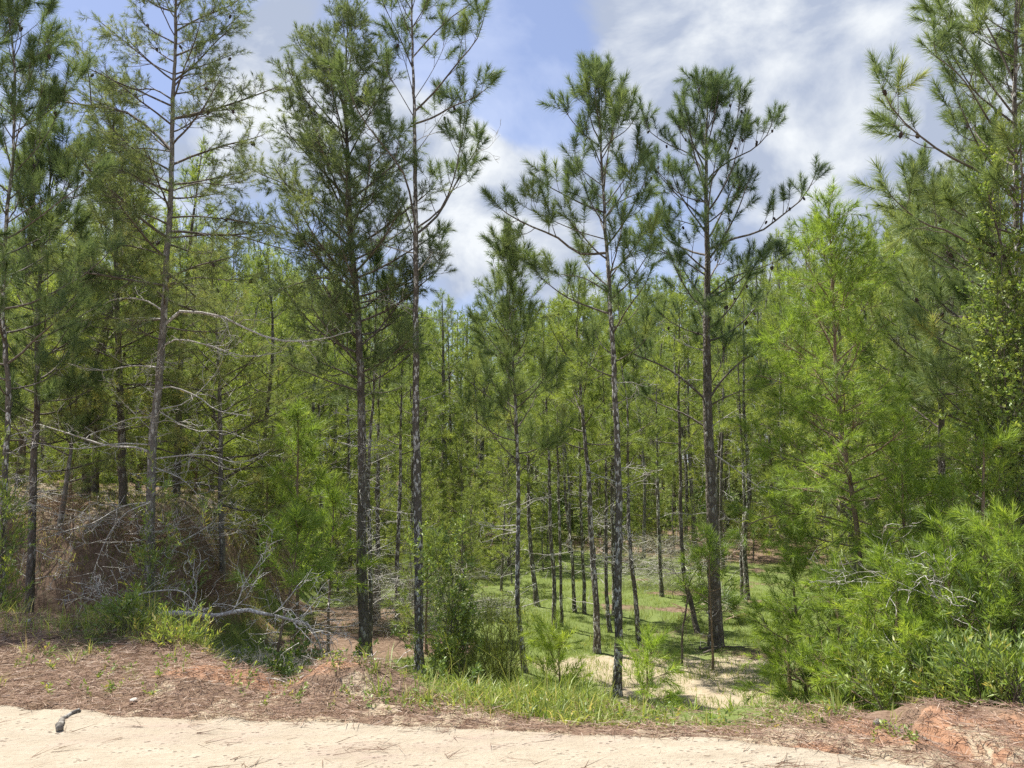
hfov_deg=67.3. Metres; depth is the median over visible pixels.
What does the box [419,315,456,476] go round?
pine tree
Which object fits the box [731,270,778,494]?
pine tree
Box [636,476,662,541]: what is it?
young pine
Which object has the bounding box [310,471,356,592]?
young pine
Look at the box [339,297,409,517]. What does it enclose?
pine tree
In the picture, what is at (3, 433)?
pine tree
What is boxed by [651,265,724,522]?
pine tree
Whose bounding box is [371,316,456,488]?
pine tree
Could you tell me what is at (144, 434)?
pine tree
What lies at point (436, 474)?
young pine
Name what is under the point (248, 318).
pine tree
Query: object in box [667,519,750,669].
young pine
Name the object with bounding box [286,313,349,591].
pine tree
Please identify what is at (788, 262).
pine tree
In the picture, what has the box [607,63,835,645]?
pine tree
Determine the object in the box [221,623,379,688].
leafy shrub
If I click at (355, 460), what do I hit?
young pine
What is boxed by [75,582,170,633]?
leafy shrub
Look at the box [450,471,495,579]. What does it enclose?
young pine
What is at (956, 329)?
pine tree
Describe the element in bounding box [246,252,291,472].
pine tree
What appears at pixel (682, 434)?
pine tree
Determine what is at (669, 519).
undergrowth shrub
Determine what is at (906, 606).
willowy shrub
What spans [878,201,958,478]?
pine tree
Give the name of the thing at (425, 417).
pine tree
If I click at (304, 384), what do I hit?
pine tree
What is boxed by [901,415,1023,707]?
young pine
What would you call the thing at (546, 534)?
young pine
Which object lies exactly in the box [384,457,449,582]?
young pine
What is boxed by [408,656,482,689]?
leafy shrub
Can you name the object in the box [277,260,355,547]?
pine tree
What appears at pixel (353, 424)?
pine tree
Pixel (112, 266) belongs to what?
pine tree
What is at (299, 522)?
young pine
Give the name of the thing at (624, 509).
undergrowth shrub
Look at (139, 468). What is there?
pine tree
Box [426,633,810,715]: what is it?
grass stems
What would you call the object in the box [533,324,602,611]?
pine tree
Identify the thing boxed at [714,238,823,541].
pine tree
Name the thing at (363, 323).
pine tree
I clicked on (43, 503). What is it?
brush pile
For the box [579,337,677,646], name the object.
pine tree
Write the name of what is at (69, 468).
pine tree
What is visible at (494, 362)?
pine tree
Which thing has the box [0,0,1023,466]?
sky
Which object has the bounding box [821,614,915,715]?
willowy shrub
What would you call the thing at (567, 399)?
pine tree
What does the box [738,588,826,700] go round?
young pine
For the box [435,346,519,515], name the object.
pine tree
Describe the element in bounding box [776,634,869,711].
willowy shrub
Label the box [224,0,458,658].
pine tree
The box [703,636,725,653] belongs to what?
fallen stick
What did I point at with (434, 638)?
broom shrub
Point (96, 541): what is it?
fallen limb
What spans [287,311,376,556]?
pine tree
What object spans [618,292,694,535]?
pine tree
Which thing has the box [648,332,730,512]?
pine tree
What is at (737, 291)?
pine tree
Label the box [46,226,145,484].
pine tree
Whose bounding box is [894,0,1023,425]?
pine tree
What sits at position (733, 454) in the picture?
pine tree
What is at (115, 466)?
pine tree
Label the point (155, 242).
pine tree
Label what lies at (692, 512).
young pine
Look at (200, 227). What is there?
pine tree
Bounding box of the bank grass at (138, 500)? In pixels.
[1,479,300,659]
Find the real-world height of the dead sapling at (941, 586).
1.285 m
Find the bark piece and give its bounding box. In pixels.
[55,708,80,730]
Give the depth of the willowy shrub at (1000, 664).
5.78 m
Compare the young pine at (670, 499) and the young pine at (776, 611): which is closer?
the young pine at (776, 611)
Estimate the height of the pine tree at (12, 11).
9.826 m
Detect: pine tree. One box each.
[0,0,126,610]
[0,102,107,487]
[0,110,135,617]
[0,228,45,432]
[0,228,59,477]
[0,242,73,478]
[0,252,59,475]
[0,289,33,455]
[0,290,113,479]
[0,337,92,482]
[0,344,21,475]
[0,360,146,577]
[0,361,22,436]
[3,245,78,479]
[6,0,358,607]
[6,160,196,497]
[7,223,32,440]
[8,212,26,302]
[9,66,232,505]
[10,112,194,492]
[13,299,110,481]
[26,256,127,479]
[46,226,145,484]
[53,215,188,485]
[60,239,206,490]
[76,274,183,491]
[90,133,258,497]
[90,288,202,487]
[98,222,128,461]
[103,244,213,465]
[105,282,166,484]
[109,206,203,485]
[116,244,323,579]
[126,203,189,481]
[135,199,191,483]
[143,210,245,480]
[156,273,265,492]
[157,208,211,487]
[157,218,232,488]
[168,294,276,520]
[172,261,271,488]
[189,239,338,558]
[192,223,233,481]
[193,244,301,546]
[198,217,266,485]
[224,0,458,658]
[225,241,277,441]
[225,243,284,468]
[229,245,296,521]
[229,311,329,547]
[231,270,259,466]
[236,273,331,533]
[243,253,318,505]
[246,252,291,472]
[248,328,330,518]
[249,268,374,564]
[268,267,316,481]
[273,276,351,530]
[275,260,312,450]
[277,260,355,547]
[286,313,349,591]
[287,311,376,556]
[295,290,394,505]
[308,283,357,511]
[311,287,357,465]
[314,283,373,492]
[315,0,506,678]
[315,237,423,657]
[322,295,375,593]
[323,299,373,470]
[332,300,397,503]
[333,284,420,523]
[336,296,422,625]
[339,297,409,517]
[349,285,371,460]
[350,313,476,544]
[366,305,398,498]
[366,318,452,626]
[369,307,404,501]
[371,309,472,528]
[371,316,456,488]
[376,310,465,522]
[380,318,448,468]
[380,321,443,606]
[383,298,408,481]
[395,313,458,480]
[404,322,458,448]
[419,288,480,550]
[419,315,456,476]
[426,319,506,491]
[426,327,465,480]
[428,294,465,523]
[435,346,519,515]
[439,406,497,557]
[447,312,518,545]
[447,342,506,522]
[450,217,579,672]
[454,323,498,484]
[456,333,506,509]
[458,299,503,490]
[466,354,546,566]
[467,229,566,553]
[471,311,506,487]
[471,323,536,505]
[477,48,669,697]
[477,336,553,548]
[486,315,572,534]
[487,367,570,535]
[490,316,540,505]
[496,313,597,522]
[496,358,555,606]
[505,285,589,626]
[516,306,592,628]
[519,318,597,476]
[530,261,648,653]
[533,322,598,552]
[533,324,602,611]
[534,300,608,527]
[538,291,617,613]
[551,325,646,539]
[552,310,592,487]
[558,296,621,519]
[560,331,648,632]
[561,353,607,505]
[571,289,635,486]
[574,298,654,548]
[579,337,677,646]
[582,265,652,616]
[585,295,632,498]
[594,299,647,466]
[601,275,677,510]
[602,287,650,468]
[602,305,684,558]
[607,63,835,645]
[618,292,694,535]
[620,290,683,506]
[620,325,674,501]
[623,340,685,596]
[625,283,733,633]
[629,272,682,475]
[629,284,703,526]
[634,273,700,494]
[642,292,721,549]
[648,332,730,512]
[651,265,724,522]
[659,274,715,501]
[665,362,703,492]
[668,317,702,548]
[673,306,773,529]
[676,299,773,524]
[680,276,735,450]
[683,278,758,542]
[690,320,739,512]
[691,285,746,571]
[692,265,788,523]
[699,279,736,437]
[711,280,773,599]
[711,285,737,486]
[712,314,788,597]
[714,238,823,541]
[719,264,773,467]
[721,175,956,706]
[729,256,831,555]
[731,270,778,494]
[733,227,807,533]
[738,272,785,469]
[741,200,925,600]
[746,240,801,487]
[746,278,775,461]
[747,216,838,501]
[749,290,806,553]
[753,262,808,493]
[758,258,898,546]
[765,246,871,538]
[772,219,837,519]
[774,259,924,629]
[791,218,944,573]
[795,255,826,444]
[798,240,852,448]
[806,220,1002,597]
[811,260,935,548]
[820,233,864,455]
[831,260,975,565]
[836,139,1022,615]
[843,204,935,525]
[845,224,967,604]
[846,0,1023,627]
[854,215,925,516]
[857,206,953,466]
[861,174,1002,519]
[866,247,1006,552]
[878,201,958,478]
[886,189,986,489]
[892,145,1000,521]
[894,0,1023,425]
[894,69,1023,512]
[911,205,1023,556]
[916,163,1002,504]
[921,194,974,492]
[949,208,1022,419]
[963,186,1011,460]
[965,184,1019,455]
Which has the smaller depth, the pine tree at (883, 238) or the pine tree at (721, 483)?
the pine tree at (883, 238)
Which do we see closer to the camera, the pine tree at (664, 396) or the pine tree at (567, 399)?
the pine tree at (664, 396)
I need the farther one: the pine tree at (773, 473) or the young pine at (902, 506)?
the pine tree at (773, 473)
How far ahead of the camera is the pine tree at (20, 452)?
17.05 m
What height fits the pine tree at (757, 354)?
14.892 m
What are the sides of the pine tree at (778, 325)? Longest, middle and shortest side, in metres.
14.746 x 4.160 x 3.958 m
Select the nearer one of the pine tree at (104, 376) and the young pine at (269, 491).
the young pine at (269, 491)
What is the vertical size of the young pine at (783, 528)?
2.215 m
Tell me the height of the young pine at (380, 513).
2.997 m
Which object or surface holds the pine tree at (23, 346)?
on the ground at (52, 596)
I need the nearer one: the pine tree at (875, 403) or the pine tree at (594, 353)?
the pine tree at (875, 403)
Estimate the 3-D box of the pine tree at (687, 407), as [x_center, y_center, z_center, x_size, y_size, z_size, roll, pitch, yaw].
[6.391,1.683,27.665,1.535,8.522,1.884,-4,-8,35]
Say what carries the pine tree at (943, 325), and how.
on the ground at (52, 596)
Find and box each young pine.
[24,434,110,501]
[159,429,238,494]
[224,493,345,681]
[225,451,305,583]
[253,394,330,660]
[287,469,386,661]
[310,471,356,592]
[323,471,355,569]
[326,442,385,562]
[338,411,430,619]
[353,476,401,599]
[367,475,393,550]
[373,433,451,575]
[377,524,459,654]
[380,434,441,590]
[381,502,408,576]
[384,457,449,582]
[413,471,451,568]
[422,453,458,568]
[431,432,493,565]
[436,500,493,612]
[443,459,481,554]
[446,478,500,585]
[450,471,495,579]
[471,437,534,590]
[479,493,505,550]
[489,484,528,583]
[516,607,600,696]
[520,464,566,570]
[531,484,567,554]
[586,488,610,556]
[613,621,690,711]
[622,502,644,566]
[631,466,663,546]
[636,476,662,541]
[640,512,672,550]
[648,461,697,554]
[653,543,725,664]
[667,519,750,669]
[674,494,706,557]
[723,496,739,551]
[731,544,859,704]
[737,480,769,560]
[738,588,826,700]
[749,493,782,546]
[754,548,895,711]
[775,498,798,556]
[793,537,976,717]
[829,441,1016,699]
[842,504,1023,710]
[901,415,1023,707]
[906,493,1023,708]
[906,537,1023,707]
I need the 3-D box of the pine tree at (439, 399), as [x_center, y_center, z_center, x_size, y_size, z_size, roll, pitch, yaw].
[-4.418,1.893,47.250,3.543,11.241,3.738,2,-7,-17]
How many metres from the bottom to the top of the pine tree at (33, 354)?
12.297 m
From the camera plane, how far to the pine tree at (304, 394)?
20.09 m
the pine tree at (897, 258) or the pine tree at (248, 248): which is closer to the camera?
the pine tree at (897, 258)
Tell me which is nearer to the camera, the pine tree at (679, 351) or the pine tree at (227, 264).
the pine tree at (679, 351)
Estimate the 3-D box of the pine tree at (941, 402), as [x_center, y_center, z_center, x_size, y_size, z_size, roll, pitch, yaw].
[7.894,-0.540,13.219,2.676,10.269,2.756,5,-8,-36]
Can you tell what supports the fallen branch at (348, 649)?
on the ground at (52, 596)
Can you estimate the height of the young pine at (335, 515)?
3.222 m
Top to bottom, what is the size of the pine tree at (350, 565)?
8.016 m
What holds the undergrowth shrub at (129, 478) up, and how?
on the ground at (52, 596)
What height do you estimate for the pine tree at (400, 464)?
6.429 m
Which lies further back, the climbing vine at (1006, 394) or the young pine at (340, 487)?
the young pine at (340, 487)
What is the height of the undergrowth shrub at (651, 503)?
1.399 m
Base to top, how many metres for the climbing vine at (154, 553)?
3.441 m
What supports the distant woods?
on the ground at (52, 596)
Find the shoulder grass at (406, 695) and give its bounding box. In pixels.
[0,611,920,733]
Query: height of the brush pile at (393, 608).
2.195 m
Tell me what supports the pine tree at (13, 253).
on the ground at (52, 596)
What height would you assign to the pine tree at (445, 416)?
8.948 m
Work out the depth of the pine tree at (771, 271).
32.67 m
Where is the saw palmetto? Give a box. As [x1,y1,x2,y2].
[671,580,747,620]
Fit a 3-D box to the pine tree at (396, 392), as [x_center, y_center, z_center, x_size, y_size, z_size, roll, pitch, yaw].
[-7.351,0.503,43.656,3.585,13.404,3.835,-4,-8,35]
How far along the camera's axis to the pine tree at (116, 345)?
13.14 m
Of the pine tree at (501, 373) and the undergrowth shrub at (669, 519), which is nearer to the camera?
the undergrowth shrub at (669, 519)
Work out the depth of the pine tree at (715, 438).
25.61 m
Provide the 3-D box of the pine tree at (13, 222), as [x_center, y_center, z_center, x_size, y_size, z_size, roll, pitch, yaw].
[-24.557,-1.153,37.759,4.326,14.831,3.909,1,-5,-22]
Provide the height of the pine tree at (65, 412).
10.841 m
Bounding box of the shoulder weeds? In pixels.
[12,608,918,744]
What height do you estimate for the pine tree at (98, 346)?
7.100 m
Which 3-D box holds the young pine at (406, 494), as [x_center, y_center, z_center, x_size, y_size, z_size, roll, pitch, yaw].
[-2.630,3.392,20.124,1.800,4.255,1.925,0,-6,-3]
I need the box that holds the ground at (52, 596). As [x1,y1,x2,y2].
[0,460,1023,767]
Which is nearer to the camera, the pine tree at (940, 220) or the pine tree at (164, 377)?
the pine tree at (940, 220)
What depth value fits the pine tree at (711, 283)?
46.72 m
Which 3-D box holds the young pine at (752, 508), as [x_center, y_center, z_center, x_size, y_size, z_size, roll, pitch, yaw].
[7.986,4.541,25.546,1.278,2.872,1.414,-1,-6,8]
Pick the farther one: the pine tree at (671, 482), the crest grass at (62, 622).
the pine tree at (671, 482)
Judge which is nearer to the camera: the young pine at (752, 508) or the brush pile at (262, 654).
the brush pile at (262, 654)
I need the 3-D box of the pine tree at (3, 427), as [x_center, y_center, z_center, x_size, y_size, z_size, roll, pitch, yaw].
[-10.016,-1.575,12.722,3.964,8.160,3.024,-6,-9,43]
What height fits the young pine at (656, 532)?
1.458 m
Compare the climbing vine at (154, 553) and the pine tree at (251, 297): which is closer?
the climbing vine at (154, 553)
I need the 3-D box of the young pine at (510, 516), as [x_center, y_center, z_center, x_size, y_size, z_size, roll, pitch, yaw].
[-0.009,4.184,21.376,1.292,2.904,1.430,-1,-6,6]
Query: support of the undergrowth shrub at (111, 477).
on the ground at (52, 596)
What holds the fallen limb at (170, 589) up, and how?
on the ground at (52, 596)
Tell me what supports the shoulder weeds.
on the ground at (52, 596)
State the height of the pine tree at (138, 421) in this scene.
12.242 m
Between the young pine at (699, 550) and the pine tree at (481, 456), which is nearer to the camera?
the young pine at (699, 550)
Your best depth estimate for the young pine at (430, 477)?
22.51 m
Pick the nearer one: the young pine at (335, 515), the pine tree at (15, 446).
the pine tree at (15, 446)
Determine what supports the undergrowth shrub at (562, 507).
on the ground at (52, 596)
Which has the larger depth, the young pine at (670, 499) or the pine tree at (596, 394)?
the young pine at (670, 499)
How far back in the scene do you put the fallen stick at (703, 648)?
13.21 m
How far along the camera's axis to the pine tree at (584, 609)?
16.86 m
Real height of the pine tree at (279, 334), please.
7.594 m
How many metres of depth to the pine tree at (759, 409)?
27.38 m
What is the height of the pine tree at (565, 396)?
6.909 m
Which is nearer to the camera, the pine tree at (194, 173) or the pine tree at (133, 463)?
the pine tree at (194, 173)
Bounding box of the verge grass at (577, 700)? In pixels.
[355,641,860,733]
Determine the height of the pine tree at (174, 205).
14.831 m
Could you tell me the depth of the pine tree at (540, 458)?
30.19 m
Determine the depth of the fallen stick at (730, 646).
13.25 m
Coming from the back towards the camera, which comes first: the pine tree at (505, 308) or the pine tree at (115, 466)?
the pine tree at (115, 466)
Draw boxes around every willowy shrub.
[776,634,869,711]
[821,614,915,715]
[826,616,981,710]
[868,546,981,645]
[868,617,1022,709]
[891,468,1014,694]
[932,621,1023,711]
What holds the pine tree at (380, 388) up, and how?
on the ground at (52, 596)
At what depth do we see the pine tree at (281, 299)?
31.64 m
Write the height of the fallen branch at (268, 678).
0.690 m
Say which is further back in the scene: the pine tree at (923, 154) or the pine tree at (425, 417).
the pine tree at (425, 417)
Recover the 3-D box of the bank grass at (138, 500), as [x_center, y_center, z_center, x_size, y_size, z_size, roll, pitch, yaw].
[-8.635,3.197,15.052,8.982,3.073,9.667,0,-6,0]
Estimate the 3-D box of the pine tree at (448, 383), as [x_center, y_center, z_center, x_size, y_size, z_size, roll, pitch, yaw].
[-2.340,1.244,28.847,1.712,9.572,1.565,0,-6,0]
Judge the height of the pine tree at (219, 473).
6.762 m
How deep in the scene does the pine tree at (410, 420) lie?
30.34 m
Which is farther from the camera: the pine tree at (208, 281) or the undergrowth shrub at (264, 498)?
the pine tree at (208, 281)
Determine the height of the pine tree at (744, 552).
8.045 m
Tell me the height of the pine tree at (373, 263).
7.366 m
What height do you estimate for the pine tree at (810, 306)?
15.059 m
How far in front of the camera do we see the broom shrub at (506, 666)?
8.84 m
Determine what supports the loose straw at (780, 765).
on the dirt road
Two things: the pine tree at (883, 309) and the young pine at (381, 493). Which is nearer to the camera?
the young pine at (381, 493)
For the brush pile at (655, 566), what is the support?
on the ground at (52, 596)
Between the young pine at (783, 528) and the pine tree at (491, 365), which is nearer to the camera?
the young pine at (783, 528)
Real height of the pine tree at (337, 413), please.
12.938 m
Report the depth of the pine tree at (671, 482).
25.83 m
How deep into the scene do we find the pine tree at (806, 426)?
21.11 m
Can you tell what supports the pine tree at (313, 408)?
on the ground at (52, 596)
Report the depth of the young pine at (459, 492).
26.57 m
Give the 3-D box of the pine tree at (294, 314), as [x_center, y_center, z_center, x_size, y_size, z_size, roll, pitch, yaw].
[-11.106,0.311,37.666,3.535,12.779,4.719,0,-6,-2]
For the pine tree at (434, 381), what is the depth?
24.66 m
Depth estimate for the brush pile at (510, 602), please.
16.57 m
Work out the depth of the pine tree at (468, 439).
25.87 m
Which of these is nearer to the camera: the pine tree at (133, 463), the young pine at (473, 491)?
the young pine at (473, 491)
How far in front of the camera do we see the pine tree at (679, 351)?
15.15 m
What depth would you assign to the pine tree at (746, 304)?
35.07 m
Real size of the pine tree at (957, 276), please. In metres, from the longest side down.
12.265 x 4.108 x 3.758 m
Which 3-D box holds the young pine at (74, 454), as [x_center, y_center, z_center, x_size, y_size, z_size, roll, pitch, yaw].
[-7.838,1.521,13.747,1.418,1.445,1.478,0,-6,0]
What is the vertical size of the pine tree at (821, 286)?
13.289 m
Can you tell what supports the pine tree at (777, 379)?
on the ground at (52, 596)
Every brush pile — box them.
[7,489,128,525]
[38,491,256,556]
[159,566,275,601]
[208,634,380,681]
[292,550,534,641]
[440,587,549,616]
[564,525,803,592]
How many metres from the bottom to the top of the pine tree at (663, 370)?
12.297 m
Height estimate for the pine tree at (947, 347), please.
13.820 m
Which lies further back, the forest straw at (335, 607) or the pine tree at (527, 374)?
the pine tree at (527, 374)
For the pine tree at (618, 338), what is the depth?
47.56 m
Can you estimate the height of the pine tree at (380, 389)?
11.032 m
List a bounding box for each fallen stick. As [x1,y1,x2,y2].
[698,636,723,649]
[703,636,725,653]
[714,646,749,650]
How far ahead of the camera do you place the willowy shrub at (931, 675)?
6.21 m
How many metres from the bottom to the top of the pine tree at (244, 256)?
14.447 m
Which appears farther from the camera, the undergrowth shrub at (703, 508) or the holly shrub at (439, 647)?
the undergrowth shrub at (703, 508)
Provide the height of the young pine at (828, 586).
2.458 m
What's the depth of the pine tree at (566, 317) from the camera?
33.33 m
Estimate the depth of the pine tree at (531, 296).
27.61 m
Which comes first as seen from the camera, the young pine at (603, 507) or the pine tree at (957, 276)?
the pine tree at (957, 276)
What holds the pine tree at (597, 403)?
on the ground at (52, 596)
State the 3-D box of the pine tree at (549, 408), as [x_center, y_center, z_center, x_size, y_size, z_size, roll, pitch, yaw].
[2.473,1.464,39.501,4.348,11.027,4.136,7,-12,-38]
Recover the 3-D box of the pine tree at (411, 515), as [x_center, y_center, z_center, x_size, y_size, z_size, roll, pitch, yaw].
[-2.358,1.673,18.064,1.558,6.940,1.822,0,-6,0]
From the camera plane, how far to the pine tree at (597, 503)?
28.88 m
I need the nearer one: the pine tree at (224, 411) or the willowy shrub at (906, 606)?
the willowy shrub at (906, 606)
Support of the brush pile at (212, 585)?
on the ground at (52, 596)
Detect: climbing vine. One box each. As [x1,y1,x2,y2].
[0,425,37,617]
[119,446,226,633]
[934,91,1023,632]
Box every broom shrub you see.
[393,598,484,683]
[436,587,543,688]
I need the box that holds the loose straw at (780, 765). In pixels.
[0,708,979,767]
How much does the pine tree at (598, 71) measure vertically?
9.542 m
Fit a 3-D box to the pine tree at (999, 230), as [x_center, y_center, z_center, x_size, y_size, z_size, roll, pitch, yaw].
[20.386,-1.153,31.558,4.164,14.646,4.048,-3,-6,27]
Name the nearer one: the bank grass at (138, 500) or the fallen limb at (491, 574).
the bank grass at (138, 500)
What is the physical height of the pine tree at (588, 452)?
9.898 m
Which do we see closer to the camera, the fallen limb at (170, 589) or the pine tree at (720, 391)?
the fallen limb at (170, 589)
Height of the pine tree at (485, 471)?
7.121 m
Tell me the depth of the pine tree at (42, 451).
18.34 m
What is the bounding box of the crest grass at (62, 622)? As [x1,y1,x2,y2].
[0,572,243,665]
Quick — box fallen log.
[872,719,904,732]
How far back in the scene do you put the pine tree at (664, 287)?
48.79 m
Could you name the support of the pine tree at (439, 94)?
on the ground at (52, 596)
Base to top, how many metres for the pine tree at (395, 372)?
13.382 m
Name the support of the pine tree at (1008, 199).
on the ground at (52, 596)
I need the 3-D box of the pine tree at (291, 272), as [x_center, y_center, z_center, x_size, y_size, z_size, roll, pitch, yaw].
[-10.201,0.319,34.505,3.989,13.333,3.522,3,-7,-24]
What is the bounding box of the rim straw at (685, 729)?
[0,692,1023,767]
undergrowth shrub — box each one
[77,472,117,483]
[106,467,145,483]
[225,474,280,511]
[293,540,323,561]
[446,488,497,530]
[534,489,594,534]
[592,496,652,527]
[633,492,669,520]
[641,494,689,532]
[683,478,751,527]
[693,489,705,503]
[759,480,804,501]
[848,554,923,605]
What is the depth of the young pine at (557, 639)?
8.27 m
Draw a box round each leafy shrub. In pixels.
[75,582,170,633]
[123,601,227,650]
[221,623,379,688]
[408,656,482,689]
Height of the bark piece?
0.055 m
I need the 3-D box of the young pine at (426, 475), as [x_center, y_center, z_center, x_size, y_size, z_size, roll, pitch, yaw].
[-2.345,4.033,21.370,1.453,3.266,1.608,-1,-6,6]
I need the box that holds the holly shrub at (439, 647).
[386,514,491,688]
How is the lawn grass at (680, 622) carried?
on the ground at (52, 596)
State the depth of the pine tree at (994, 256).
23.74 m
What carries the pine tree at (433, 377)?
on the ground at (52, 596)
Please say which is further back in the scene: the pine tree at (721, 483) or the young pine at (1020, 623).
the pine tree at (721, 483)
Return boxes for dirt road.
[0,705,927,767]
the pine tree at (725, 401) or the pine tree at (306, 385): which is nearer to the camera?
the pine tree at (306, 385)
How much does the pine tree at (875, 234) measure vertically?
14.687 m
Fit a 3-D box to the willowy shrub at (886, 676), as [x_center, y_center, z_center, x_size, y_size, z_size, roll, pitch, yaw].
[3.405,2.631,6.663,1.261,1.219,1.319,-5,-8,36]
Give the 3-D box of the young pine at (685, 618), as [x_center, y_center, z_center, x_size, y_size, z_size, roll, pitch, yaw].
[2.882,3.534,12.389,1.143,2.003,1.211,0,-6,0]
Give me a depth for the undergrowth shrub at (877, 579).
16.81 m
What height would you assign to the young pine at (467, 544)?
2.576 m
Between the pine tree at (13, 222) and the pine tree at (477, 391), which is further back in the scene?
the pine tree at (13, 222)
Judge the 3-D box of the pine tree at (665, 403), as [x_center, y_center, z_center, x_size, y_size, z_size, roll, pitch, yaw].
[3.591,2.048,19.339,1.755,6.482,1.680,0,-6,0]
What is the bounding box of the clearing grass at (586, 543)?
[338,499,912,560]
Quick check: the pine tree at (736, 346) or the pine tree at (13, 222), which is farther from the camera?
the pine tree at (736, 346)
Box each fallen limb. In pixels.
[45,494,163,611]
[48,565,144,618]
[123,565,240,624]
[134,473,269,573]
[157,524,359,664]
[464,556,514,579]
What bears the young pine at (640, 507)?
on the ground at (52, 596)
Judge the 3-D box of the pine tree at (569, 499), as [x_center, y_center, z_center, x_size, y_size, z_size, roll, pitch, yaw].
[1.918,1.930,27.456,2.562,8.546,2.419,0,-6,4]
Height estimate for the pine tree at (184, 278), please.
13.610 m
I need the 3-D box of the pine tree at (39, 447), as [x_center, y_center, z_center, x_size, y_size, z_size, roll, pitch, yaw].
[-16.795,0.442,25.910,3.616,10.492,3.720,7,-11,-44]
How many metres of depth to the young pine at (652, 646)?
7.90 m
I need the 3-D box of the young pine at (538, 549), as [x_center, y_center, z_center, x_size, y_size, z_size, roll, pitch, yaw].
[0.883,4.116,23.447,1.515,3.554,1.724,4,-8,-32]
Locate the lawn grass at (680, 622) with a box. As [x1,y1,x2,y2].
[12,486,963,711]
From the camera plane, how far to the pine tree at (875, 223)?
30.95 m
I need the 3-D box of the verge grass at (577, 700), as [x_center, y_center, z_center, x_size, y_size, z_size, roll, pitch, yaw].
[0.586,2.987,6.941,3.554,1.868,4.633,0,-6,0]
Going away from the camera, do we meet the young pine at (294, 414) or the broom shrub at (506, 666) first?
the broom shrub at (506, 666)
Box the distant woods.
[17,245,924,492]
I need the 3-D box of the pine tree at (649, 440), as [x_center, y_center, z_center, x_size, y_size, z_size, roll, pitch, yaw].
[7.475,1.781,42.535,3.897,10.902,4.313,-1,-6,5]
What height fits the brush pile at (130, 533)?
1.066 m
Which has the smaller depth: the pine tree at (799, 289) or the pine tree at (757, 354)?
the pine tree at (799, 289)
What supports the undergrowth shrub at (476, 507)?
on the ground at (52, 596)
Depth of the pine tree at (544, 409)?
35.56 m
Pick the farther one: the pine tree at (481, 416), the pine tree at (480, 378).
the pine tree at (481, 416)
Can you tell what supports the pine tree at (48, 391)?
on the ground at (52, 596)
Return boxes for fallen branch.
[257,643,316,692]
[300,619,412,678]
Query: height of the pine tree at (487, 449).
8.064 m
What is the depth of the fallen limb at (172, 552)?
10.50 m
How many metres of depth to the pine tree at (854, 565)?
14.71 m
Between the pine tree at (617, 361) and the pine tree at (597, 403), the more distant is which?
the pine tree at (617, 361)
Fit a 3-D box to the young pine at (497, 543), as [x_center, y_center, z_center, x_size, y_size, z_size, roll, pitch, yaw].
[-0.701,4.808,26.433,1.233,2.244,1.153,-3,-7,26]
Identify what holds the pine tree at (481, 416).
on the ground at (52, 596)
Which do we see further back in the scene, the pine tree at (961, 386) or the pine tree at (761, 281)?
the pine tree at (761, 281)
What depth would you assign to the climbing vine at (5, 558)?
9.18 m
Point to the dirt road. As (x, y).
(153, 742)
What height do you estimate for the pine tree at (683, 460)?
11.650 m
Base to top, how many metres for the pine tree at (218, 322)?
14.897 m
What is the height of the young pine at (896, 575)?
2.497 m
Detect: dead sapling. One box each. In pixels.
[807,522,945,618]
[858,545,977,658]
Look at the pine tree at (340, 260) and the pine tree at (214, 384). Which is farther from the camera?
the pine tree at (214, 384)
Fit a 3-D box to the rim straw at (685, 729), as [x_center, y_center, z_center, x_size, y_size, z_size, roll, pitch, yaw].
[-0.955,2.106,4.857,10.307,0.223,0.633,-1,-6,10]
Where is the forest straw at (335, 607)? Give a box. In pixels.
[8,488,790,697]
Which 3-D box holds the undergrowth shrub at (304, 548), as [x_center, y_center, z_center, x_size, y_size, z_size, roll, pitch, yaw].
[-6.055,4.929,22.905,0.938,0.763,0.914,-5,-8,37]
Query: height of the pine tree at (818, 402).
6.634 m
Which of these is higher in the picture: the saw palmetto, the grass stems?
the saw palmetto
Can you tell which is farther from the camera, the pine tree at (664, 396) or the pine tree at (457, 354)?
the pine tree at (664, 396)
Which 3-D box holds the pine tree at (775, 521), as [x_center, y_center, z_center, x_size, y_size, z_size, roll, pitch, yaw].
[7.732,0.487,18.370,4.202,10.038,3.800,3,-7,-34]
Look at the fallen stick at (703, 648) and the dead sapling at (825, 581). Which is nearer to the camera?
the dead sapling at (825, 581)
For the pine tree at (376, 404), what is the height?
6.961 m
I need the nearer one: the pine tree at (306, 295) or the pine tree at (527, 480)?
the pine tree at (527, 480)
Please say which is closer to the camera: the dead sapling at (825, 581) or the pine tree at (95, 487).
the dead sapling at (825, 581)
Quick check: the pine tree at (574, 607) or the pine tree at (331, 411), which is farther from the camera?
the pine tree at (331, 411)
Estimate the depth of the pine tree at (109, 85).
11.19 m
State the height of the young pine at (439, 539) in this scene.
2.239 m
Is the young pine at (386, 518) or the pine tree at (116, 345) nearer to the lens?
the pine tree at (116, 345)
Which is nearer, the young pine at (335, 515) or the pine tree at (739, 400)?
the pine tree at (739, 400)
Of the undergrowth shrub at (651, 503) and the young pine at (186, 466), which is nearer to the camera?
the young pine at (186, 466)

